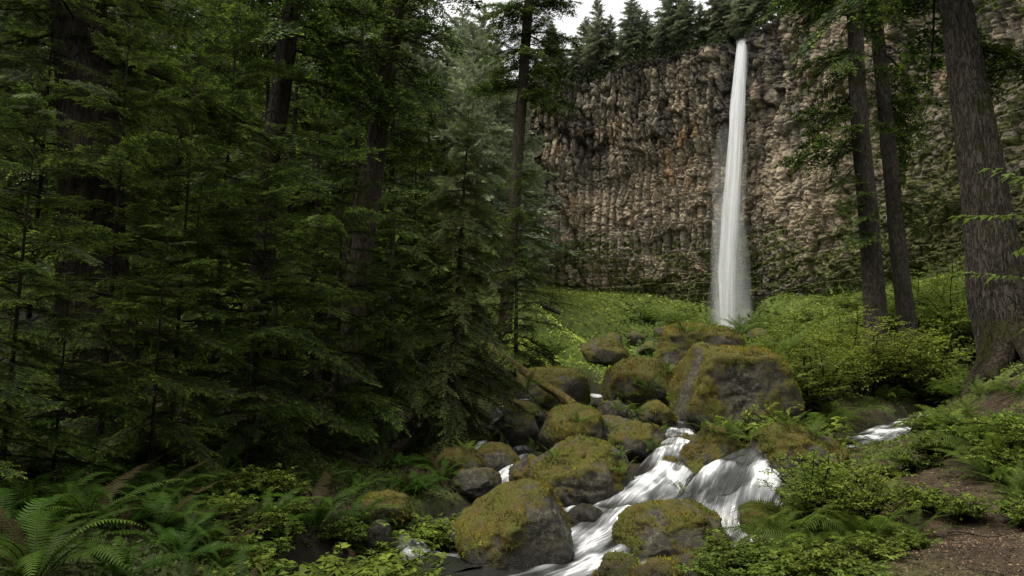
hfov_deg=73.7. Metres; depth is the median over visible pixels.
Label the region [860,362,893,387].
shrub
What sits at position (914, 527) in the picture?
fern
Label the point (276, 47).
fir tree
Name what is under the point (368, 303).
hemlock tree
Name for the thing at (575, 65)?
fir tree
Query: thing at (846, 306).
shrub
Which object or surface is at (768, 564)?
leafy plant
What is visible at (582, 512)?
rock
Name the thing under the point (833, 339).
shrub
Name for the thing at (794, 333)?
shrub
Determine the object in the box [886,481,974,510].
leafy plant
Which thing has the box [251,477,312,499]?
leafy plant
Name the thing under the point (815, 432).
fern
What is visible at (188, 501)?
fern
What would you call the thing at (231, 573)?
leafy plant
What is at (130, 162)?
young fir
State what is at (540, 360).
shrub
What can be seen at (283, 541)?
leafy plant
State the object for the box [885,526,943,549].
leafy plant
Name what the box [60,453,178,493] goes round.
fern
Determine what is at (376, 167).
mossy tree
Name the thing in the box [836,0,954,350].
fir tree
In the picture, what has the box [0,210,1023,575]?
ground
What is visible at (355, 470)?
fern
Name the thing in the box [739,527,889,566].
fern
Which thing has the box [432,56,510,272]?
fir tree
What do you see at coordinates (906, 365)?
sapling
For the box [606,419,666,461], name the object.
boulder
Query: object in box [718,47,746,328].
waterfall
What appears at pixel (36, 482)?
fern
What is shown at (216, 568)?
leafy plant
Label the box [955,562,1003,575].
fallen branch
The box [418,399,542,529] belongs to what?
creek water
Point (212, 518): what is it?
fern
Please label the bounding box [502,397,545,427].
rock
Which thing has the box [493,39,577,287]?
fir tree
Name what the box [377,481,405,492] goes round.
fern
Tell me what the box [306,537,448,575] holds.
leafy plant
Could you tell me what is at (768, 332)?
shrub
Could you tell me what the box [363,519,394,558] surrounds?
rock
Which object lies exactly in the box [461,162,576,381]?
young hemlock
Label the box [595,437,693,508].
cascade
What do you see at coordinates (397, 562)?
leafy plant
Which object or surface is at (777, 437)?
boulder
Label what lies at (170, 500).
fern
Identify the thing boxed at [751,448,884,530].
shrub
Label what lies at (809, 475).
fern
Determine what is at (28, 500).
fern
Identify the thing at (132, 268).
hemlock tree
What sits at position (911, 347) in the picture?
shrub
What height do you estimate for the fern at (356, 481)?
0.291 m
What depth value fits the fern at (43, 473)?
6.22 m
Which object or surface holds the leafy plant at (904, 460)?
on the ground at (306, 554)
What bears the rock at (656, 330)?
on the ground at (306, 554)
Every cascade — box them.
[394,524,478,572]
[475,437,493,449]
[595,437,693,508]
[679,447,782,527]
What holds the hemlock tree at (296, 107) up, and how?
on the ground at (306, 554)
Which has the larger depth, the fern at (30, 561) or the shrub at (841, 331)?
the shrub at (841, 331)
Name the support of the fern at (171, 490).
on the ground at (306, 554)
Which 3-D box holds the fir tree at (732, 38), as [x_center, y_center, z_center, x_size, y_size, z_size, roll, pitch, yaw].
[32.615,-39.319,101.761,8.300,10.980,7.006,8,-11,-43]
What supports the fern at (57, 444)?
on the ground at (306, 554)
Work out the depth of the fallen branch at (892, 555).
5.29 m
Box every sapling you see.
[748,312,839,375]
[762,336,806,369]
[780,332,878,410]
[802,314,872,367]
[804,305,919,396]
[854,315,949,397]
[885,261,966,344]
[886,255,975,364]
[948,168,1023,380]
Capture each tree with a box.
[0,0,55,239]
[0,0,56,266]
[0,0,299,433]
[0,5,32,246]
[0,25,20,137]
[0,73,34,332]
[2,13,56,227]
[4,0,201,280]
[9,1,168,302]
[13,2,184,217]
[20,82,56,235]
[41,0,287,349]
[49,80,207,362]
[123,0,236,204]
[139,0,290,315]
[140,134,248,376]
[149,1,271,216]
[156,0,317,307]
[169,20,243,207]
[170,0,417,410]
[216,0,359,352]
[232,18,301,254]
[238,0,394,308]
[244,11,325,403]
[248,1,370,238]
[250,10,310,402]
[252,0,503,401]
[255,14,308,109]
[262,88,378,388]
[282,0,481,352]
[298,0,454,270]
[306,0,417,170]
[308,0,401,404]
[322,163,415,385]
[327,2,461,277]
[345,0,481,217]
[381,127,468,337]
[394,67,483,316]
[415,28,510,239]
[416,141,459,242]
[419,42,450,124]
[419,73,466,237]
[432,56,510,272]
[436,21,546,288]
[439,4,504,115]
[459,2,559,282]
[459,92,525,286]
[464,0,583,334]
[476,117,556,293]
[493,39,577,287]
[502,79,549,268]
[510,107,555,278]
[532,23,570,83]
[563,35,587,83]
[564,16,596,84]
[577,0,621,78]
[588,14,621,75]
[614,0,654,62]
[634,10,662,59]
[646,0,694,58]
[652,39,674,58]
[663,0,709,50]
[688,1,714,48]
[698,0,732,43]
[704,0,743,50]
[723,0,761,48]
[743,0,780,24]
[755,0,930,369]
[761,0,786,7]
[786,0,1023,401]
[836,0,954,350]
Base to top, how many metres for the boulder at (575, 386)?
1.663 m
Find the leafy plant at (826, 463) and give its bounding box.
[784,452,880,490]
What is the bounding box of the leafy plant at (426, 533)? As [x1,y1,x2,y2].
[394,512,451,550]
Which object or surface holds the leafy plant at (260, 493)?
on the ground at (306, 554)
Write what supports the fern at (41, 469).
on the ground at (306, 554)
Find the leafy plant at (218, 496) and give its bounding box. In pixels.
[196,487,257,506]
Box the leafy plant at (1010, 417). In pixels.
[987,413,1023,426]
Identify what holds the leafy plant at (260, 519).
on the ground at (306, 554)
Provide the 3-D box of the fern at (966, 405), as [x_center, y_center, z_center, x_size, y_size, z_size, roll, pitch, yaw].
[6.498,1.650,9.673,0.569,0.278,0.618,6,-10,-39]
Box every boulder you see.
[451,477,574,570]
[512,366,591,410]
[526,432,634,506]
[537,401,603,452]
[581,335,630,367]
[600,356,673,414]
[602,414,635,440]
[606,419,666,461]
[611,497,728,558]
[638,399,678,430]
[652,321,745,369]
[666,341,805,431]
[678,424,744,478]
[745,421,851,484]
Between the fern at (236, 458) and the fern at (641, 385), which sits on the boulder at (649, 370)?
the fern at (641, 385)
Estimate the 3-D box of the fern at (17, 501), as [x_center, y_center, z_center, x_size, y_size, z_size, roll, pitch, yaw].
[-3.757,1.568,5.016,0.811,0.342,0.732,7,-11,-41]
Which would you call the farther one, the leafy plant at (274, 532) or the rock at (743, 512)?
the rock at (743, 512)
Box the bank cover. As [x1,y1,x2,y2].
[698,337,1023,575]
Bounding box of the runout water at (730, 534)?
[723,522,754,545]
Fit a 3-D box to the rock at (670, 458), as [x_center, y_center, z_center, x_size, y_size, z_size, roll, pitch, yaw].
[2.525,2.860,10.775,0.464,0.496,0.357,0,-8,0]
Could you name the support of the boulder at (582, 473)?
on the ground at (306, 554)
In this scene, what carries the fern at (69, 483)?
on the ground at (306, 554)
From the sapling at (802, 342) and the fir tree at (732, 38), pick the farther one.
the fir tree at (732, 38)
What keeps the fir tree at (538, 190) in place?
on the ground at (306, 554)
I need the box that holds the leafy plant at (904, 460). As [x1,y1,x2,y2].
[877,446,945,472]
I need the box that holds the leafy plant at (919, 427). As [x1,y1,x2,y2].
[897,412,943,435]
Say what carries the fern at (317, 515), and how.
on the ground at (306, 554)
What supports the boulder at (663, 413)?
on the ground at (306, 554)
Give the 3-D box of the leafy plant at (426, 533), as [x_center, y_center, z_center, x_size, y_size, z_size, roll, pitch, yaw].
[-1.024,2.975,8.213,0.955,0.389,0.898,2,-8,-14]
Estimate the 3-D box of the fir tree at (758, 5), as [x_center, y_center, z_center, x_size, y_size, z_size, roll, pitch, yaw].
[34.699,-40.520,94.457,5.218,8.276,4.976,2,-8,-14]
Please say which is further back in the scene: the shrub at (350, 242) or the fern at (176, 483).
the shrub at (350, 242)
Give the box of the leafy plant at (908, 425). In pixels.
[890,413,926,434]
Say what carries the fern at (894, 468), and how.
on the ground at (306, 554)
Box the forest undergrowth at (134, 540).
[0,242,477,575]
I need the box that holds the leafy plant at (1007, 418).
[971,411,1023,433]
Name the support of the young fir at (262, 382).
on the ground at (306, 554)
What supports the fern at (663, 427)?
on the boulder at (625, 435)
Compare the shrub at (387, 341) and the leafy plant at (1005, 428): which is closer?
the leafy plant at (1005, 428)
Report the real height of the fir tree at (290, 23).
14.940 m
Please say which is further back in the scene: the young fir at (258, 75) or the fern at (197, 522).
the young fir at (258, 75)
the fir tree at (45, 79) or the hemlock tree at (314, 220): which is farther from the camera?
the fir tree at (45, 79)
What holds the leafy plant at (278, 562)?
on the ground at (306, 554)
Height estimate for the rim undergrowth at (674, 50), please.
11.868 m
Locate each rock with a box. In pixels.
[354,489,412,531]
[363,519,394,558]
[434,445,483,474]
[450,465,501,502]
[477,440,519,471]
[490,411,539,450]
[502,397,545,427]
[508,454,536,480]
[567,503,601,524]
[591,549,641,575]
[597,399,630,418]
[604,332,622,344]
[624,555,685,575]
[627,330,645,348]
[637,341,658,354]
[654,327,664,334]
[663,453,679,461]
[669,546,706,575]
[680,432,696,439]
[737,500,782,534]
[747,328,769,340]
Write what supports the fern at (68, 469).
on the ground at (306, 554)
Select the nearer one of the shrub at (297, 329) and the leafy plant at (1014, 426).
the leafy plant at (1014, 426)
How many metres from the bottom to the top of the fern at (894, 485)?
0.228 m
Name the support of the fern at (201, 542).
on the ground at (306, 554)
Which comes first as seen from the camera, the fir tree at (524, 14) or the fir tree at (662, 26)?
the fir tree at (524, 14)
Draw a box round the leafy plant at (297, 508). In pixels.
[273,497,314,517]
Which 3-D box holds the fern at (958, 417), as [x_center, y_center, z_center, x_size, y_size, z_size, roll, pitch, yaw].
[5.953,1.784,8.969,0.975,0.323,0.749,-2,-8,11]
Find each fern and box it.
[0,444,106,481]
[0,452,89,487]
[0,462,77,500]
[0,469,148,520]
[0,472,55,505]
[0,475,88,520]
[0,488,85,542]
[0,495,74,550]
[0,504,160,575]
[1,488,55,517]
[8,504,109,546]
[10,464,190,529]
[13,414,70,433]
[13,423,68,453]
[16,425,147,474]
[22,418,76,437]
[26,429,72,458]
[32,414,64,426]
[39,528,213,575]
[41,448,123,481]
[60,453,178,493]
[63,502,183,539]
[65,413,159,443]
[65,480,226,551]
[74,459,217,516]
[100,432,180,466]
[109,464,230,505]
[112,471,173,499]
[114,519,259,566]
[117,448,157,465]
[119,483,189,511]
[120,485,206,520]
[129,431,226,464]
[129,497,242,539]
[139,504,229,544]
[164,465,207,479]
[164,550,255,575]
[167,438,279,476]
[167,466,253,492]
[169,437,236,465]
[170,505,243,555]
[187,482,260,504]
[189,462,251,493]
[189,520,280,574]
[201,542,303,575]
[208,557,254,572]
[225,458,293,482]
[228,487,329,527]
[243,472,391,535]
[251,551,293,574]
[259,467,308,487]
[263,467,319,488]
[297,457,355,486]
[304,562,404,575]
[314,547,377,572]
[323,495,407,526]
[324,472,396,498]
[331,468,378,488]
[338,515,421,547]
[340,545,408,558]
[347,464,370,474]
[366,451,429,469]
[367,479,400,490]
[371,456,408,468]
[371,470,453,496]
[373,477,417,489]
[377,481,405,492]
[379,467,437,496]
[384,436,428,455]
[403,478,450,495]
[406,452,459,468]
[408,453,478,481]
[409,450,431,463]
[450,434,487,450]
[469,431,506,441]
[495,366,552,392]
[500,417,529,429]
[516,437,538,450]
[534,444,571,460]
[565,409,598,422]
[600,397,637,411]
[600,416,626,429]
[601,383,639,398]
[608,456,637,473]
[609,446,629,457]
[619,400,660,415]
[629,373,664,392]
[636,433,667,451]
[644,418,672,431]
[651,356,674,374]
[664,312,715,333]
[666,477,686,491]
[685,411,728,432]
[696,419,754,438]
[700,499,858,547]
[715,314,767,333]
[722,419,771,442]
[729,472,845,533]
[731,506,813,546]
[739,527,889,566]
[744,328,788,349]
[751,406,887,441]
[763,328,811,352]
[763,407,814,428]
[771,345,785,354]
[777,469,896,520]
[779,504,940,546]
[791,415,850,439]
[804,401,866,429]
[813,509,911,552]
[862,503,971,537]
[863,454,917,471]
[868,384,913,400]
[876,474,916,496]
[889,377,931,391]
[908,425,989,440]
[915,404,982,427]
[917,415,983,438]
[918,428,1023,458]
[923,371,968,395]
[924,411,984,429]
[932,447,1023,482]
[949,394,985,412]
[949,424,1001,446]
[951,374,1002,396]
[955,405,990,419]
[969,460,1023,494]
[970,443,1021,469]
[974,471,1023,501]
[976,376,1009,387]
[985,431,1023,459]
[987,382,1023,393]
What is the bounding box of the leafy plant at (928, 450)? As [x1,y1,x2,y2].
[895,428,975,457]
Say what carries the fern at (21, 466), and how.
on the ground at (306, 554)
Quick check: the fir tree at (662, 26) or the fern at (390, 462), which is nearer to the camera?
the fern at (390, 462)
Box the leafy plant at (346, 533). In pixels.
[316,511,388,544]
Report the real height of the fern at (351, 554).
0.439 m
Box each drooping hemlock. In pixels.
[296,185,447,459]
[373,108,547,468]
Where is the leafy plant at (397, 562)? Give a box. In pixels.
[328,547,450,575]
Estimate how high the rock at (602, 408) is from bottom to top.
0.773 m
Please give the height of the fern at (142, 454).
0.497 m
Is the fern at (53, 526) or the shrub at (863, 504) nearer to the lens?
the fern at (53, 526)
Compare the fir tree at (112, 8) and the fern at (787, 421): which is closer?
the fern at (787, 421)
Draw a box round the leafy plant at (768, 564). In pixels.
[711,538,830,575]
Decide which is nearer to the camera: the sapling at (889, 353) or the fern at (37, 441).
the fern at (37, 441)
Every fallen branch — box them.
[854,546,917,564]
[947,530,1015,538]
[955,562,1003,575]
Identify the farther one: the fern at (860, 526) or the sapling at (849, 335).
the sapling at (849, 335)
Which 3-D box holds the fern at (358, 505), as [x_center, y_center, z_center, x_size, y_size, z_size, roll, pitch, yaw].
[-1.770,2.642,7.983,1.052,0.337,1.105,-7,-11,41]
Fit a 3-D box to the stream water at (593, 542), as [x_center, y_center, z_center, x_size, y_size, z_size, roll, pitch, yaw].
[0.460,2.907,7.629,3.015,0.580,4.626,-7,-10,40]
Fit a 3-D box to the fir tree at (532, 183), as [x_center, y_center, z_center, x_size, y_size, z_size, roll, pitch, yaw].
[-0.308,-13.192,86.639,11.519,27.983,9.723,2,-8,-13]
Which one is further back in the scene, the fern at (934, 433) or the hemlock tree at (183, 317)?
the hemlock tree at (183, 317)
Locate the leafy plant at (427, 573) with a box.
[335,566,450,575]
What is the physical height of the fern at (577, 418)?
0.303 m
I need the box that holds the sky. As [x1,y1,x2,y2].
[42,0,776,83]
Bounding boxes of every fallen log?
[363,422,439,463]
[487,343,577,403]
[522,294,560,314]
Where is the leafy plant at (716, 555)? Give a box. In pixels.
[687,526,776,570]
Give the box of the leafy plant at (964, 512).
[924,491,1005,523]
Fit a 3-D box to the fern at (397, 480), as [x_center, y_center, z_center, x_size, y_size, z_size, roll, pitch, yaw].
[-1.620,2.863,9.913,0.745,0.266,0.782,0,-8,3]
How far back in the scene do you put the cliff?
93.24 m
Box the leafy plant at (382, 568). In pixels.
[306,562,388,575]
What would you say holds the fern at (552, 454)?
on the boulder at (582, 473)
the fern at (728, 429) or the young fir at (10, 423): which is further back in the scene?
the fern at (728, 429)
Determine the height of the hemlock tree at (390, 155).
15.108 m
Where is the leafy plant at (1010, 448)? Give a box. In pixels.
[964,429,1023,459]
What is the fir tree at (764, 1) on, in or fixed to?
on the cliff
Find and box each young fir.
[0,0,183,415]
[0,0,233,477]
[0,77,164,489]
[0,205,74,492]
[0,255,147,495]
[51,211,246,489]
[59,35,286,469]
[124,0,339,417]
[148,121,380,475]
[189,278,317,480]
[222,206,400,464]
[247,107,432,458]
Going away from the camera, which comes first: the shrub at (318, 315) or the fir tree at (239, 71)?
the shrub at (318, 315)
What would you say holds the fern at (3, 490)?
on the ground at (306, 554)
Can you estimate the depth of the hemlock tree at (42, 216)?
20.96 m
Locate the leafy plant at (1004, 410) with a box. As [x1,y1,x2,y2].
[973,407,1023,424]
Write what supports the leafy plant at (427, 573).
on the ground at (306, 554)
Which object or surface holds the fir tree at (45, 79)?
on the ground at (306, 554)
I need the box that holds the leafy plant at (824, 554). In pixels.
[766,535,898,575]
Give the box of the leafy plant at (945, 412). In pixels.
[926,406,964,418]
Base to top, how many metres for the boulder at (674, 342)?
3.164 m
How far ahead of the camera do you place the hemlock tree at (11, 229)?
16.86 m
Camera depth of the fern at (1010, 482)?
6.66 m
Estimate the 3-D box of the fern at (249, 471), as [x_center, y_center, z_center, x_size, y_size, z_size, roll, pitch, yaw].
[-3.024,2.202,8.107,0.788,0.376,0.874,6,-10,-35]
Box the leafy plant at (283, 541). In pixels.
[231,528,294,564]
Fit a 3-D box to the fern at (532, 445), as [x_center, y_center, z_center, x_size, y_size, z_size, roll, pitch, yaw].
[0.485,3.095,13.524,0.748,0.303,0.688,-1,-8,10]
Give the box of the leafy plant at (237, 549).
[200,534,275,566]
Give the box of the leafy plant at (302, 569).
[222,555,377,575]
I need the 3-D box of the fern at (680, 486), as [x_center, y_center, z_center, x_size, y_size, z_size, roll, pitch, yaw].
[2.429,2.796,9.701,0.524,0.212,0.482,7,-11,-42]
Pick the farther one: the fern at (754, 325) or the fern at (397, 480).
the fern at (754, 325)
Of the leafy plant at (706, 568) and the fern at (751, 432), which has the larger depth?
the fern at (751, 432)
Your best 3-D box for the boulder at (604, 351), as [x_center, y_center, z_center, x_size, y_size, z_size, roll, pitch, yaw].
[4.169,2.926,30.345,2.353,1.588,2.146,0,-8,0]
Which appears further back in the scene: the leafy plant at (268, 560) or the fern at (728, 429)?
the fern at (728, 429)
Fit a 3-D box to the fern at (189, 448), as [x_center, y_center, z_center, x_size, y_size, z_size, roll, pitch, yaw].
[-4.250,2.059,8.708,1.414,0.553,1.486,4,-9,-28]
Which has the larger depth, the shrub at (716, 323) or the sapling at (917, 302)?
the shrub at (716, 323)
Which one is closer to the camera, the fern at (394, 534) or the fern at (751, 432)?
the fern at (394, 534)
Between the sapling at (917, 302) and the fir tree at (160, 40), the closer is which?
the sapling at (917, 302)
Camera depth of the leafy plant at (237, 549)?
5.76 m
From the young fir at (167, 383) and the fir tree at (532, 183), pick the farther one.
the fir tree at (532, 183)
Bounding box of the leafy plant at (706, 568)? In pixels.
[674,551,748,575]
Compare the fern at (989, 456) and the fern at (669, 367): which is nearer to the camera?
the fern at (989, 456)
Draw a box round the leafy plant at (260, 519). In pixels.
[227,503,293,535]
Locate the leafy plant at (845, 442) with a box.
[729,402,858,446]
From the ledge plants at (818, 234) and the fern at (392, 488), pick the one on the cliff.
the ledge plants at (818, 234)
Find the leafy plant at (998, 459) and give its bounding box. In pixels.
[961,445,1023,480]
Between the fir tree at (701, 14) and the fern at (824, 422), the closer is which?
the fern at (824, 422)
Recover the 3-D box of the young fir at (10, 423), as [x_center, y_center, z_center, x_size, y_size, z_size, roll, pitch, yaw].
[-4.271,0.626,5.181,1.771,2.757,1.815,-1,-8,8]
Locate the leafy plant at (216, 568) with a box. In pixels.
[191,559,231,575]
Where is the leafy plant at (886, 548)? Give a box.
[836,530,915,561]
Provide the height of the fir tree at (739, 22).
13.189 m
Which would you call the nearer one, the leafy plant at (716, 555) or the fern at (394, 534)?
the leafy plant at (716, 555)
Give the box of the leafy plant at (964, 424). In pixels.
[950,417,995,426]
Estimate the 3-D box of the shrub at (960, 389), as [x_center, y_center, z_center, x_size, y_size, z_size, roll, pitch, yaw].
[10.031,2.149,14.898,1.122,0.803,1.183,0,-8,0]
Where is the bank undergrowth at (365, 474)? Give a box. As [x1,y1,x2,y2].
[285,359,669,546]
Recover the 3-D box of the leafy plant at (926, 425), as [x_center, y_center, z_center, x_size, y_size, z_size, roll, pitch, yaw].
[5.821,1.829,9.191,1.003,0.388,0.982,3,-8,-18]
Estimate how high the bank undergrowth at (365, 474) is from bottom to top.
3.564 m
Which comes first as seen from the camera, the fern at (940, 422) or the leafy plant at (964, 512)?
the leafy plant at (964, 512)
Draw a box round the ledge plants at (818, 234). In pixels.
[552,5,1023,308]
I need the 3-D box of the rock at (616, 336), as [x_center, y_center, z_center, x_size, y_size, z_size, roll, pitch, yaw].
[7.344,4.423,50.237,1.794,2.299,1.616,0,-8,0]
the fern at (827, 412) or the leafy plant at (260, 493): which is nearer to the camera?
the leafy plant at (260, 493)
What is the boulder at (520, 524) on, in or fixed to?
on the ground at (306, 554)
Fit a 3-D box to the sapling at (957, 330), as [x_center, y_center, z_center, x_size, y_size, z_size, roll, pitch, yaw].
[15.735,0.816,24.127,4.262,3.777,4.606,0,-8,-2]
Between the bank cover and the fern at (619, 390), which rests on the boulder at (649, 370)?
the fern at (619, 390)
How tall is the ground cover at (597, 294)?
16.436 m
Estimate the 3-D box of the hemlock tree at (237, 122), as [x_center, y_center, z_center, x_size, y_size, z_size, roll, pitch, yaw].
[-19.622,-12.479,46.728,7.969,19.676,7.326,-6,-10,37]
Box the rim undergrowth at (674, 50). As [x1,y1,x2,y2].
[505,0,786,84]
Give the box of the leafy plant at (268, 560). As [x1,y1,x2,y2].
[217,540,276,575]
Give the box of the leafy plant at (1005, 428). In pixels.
[962,415,1023,444]
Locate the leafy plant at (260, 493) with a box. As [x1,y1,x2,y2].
[231,467,297,495]
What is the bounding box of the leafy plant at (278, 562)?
[266,555,417,575]
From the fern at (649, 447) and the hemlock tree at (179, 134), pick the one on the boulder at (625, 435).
the fern at (649, 447)
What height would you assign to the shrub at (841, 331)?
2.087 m
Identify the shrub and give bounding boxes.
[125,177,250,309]
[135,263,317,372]
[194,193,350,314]
[233,280,366,372]
[247,209,410,274]
[271,263,453,357]
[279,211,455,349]
[316,298,449,388]
[347,248,483,333]
[377,197,491,315]
[510,340,558,366]
[529,332,577,354]
[621,303,675,325]
[654,307,702,325]
[669,315,731,327]
[692,30,711,45]
[730,310,781,331]
[746,339,768,346]
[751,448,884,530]
[754,326,781,338]
[759,313,844,354]
[765,313,805,331]
[779,341,873,421]
[784,305,830,322]
[799,312,860,341]
[801,340,888,396]
[801,462,924,528]
[811,327,858,350]
[825,297,931,341]
[829,292,862,312]
[859,329,975,408]
[860,277,967,342]
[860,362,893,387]
[866,332,948,373]
[904,359,969,409]
[913,269,964,304]
[914,268,969,329]
[936,312,975,354]
[938,368,969,398]
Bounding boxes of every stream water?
[393,502,651,575]
[589,393,696,438]
[847,411,940,448]
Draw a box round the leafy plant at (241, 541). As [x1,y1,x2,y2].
[206,529,263,560]
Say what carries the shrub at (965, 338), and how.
on the ground at (306, 554)
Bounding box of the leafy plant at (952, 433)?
[927,424,999,447]
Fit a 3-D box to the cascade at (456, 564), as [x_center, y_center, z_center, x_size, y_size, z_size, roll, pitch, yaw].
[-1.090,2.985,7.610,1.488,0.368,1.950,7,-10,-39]
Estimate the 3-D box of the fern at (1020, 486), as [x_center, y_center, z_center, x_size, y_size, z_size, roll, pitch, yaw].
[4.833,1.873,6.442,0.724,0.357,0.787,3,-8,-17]
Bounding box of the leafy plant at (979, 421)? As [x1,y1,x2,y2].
[960,416,1011,431]
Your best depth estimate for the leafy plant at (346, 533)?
7.34 m
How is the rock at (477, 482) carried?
on the ground at (306, 554)
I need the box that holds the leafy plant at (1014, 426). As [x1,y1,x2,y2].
[977,418,1023,447]
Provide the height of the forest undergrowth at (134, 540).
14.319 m
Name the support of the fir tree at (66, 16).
on the ground at (306, 554)
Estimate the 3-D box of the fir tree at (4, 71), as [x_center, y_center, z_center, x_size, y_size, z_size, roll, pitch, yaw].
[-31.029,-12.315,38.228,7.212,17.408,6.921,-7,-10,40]
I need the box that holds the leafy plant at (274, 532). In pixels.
[252,515,306,541]
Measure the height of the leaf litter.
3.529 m
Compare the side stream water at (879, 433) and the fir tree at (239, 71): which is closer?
the side stream water at (879, 433)
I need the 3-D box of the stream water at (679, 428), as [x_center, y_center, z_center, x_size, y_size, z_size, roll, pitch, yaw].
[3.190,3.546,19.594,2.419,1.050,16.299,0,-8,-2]
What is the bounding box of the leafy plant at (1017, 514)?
[969,489,1023,526]
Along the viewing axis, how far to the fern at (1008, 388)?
9.36 m
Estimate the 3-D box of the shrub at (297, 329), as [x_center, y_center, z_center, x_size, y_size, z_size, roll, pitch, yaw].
[-6.245,1.169,20.042,4.203,2.636,4.132,-6,-10,35]
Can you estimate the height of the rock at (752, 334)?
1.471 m
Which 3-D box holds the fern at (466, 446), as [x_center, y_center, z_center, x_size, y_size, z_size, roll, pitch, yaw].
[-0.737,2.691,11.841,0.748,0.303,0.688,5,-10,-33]
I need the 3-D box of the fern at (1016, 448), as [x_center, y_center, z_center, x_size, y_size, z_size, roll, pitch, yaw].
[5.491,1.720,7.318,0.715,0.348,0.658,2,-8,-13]
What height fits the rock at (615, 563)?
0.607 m
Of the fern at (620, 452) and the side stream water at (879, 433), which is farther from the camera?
the side stream water at (879, 433)
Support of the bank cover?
on the ground at (306, 554)
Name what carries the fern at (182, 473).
on the ground at (306, 554)
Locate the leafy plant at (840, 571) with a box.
[804,558,907,575]
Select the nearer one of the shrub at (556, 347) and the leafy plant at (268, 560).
the leafy plant at (268, 560)
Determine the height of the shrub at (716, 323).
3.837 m
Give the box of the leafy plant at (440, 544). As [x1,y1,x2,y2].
[393,512,460,552]
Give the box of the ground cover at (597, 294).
[501,271,975,386]
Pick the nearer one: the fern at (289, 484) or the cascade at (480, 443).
the fern at (289, 484)
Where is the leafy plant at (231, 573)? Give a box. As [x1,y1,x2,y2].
[195,560,268,575]
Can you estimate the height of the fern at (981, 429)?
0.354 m
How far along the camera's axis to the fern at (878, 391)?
19.18 m
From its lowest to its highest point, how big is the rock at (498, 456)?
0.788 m
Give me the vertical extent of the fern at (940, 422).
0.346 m
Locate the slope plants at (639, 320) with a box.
[616,264,964,357]
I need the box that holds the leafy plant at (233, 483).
[180,475,244,496]
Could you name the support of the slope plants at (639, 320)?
on the ground at (306, 554)
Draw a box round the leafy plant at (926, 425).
[899,410,981,434]
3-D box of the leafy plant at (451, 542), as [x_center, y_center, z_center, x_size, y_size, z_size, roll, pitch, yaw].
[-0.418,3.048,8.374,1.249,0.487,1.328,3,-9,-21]
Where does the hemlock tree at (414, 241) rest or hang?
on the ground at (306, 554)
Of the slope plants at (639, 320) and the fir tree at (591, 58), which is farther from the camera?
the fir tree at (591, 58)
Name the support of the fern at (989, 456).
on the ground at (306, 554)
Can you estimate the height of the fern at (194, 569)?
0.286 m
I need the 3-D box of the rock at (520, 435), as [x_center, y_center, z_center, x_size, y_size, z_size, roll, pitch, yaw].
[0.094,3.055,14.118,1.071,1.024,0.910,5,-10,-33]
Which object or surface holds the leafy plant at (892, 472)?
on the ground at (306, 554)
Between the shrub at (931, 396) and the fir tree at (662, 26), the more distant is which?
the fir tree at (662, 26)
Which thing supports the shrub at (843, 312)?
on the ground at (306, 554)
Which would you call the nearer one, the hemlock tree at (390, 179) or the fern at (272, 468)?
the fern at (272, 468)
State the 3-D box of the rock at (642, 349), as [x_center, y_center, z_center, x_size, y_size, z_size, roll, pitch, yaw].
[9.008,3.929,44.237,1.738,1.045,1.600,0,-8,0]
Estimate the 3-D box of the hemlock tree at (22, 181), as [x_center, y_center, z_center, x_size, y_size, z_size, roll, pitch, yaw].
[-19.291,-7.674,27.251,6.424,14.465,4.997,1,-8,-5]
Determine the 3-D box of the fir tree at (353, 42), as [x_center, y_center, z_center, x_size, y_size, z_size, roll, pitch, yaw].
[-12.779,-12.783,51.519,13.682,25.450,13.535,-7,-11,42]
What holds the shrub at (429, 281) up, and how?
on the ground at (306, 554)
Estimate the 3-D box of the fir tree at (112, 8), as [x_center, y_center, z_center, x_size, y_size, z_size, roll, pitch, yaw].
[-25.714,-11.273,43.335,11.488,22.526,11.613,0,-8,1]
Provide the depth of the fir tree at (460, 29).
73.90 m
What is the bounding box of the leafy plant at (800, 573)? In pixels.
[750,562,830,575]
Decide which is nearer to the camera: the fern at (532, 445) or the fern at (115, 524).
the fern at (115, 524)
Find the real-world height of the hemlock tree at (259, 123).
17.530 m
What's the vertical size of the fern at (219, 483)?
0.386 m
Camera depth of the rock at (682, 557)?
6.59 m
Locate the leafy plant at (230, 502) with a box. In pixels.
[181,489,259,520]
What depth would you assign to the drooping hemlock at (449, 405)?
13.94 m
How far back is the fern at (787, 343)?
17.41 m
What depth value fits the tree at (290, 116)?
15.73 m
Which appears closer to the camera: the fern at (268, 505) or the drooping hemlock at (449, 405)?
the fern at (268, 505)
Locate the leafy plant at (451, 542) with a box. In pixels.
[424,515,457,552]
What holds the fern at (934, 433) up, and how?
on the ground at (306, 554)
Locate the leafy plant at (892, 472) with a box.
[867,463,913,477]
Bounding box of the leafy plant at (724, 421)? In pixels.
[701,415,767,443]
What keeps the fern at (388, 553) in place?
on the ground at (306, 554)
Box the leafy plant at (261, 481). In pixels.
[225,463,298,495]
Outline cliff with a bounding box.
[500,0,1023,311]
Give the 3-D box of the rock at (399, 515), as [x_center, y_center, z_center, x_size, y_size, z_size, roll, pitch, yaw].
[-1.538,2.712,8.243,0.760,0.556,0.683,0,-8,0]
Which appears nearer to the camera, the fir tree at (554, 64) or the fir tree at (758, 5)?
the fir tree at (758, 5)
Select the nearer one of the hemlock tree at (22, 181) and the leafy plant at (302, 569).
the leafy plant at (302, 569)
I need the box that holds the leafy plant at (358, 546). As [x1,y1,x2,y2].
[340,529,403,559]
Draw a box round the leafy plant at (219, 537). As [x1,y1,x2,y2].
[197,519,238,544]
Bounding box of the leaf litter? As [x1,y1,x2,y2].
[780,363,1023,575]

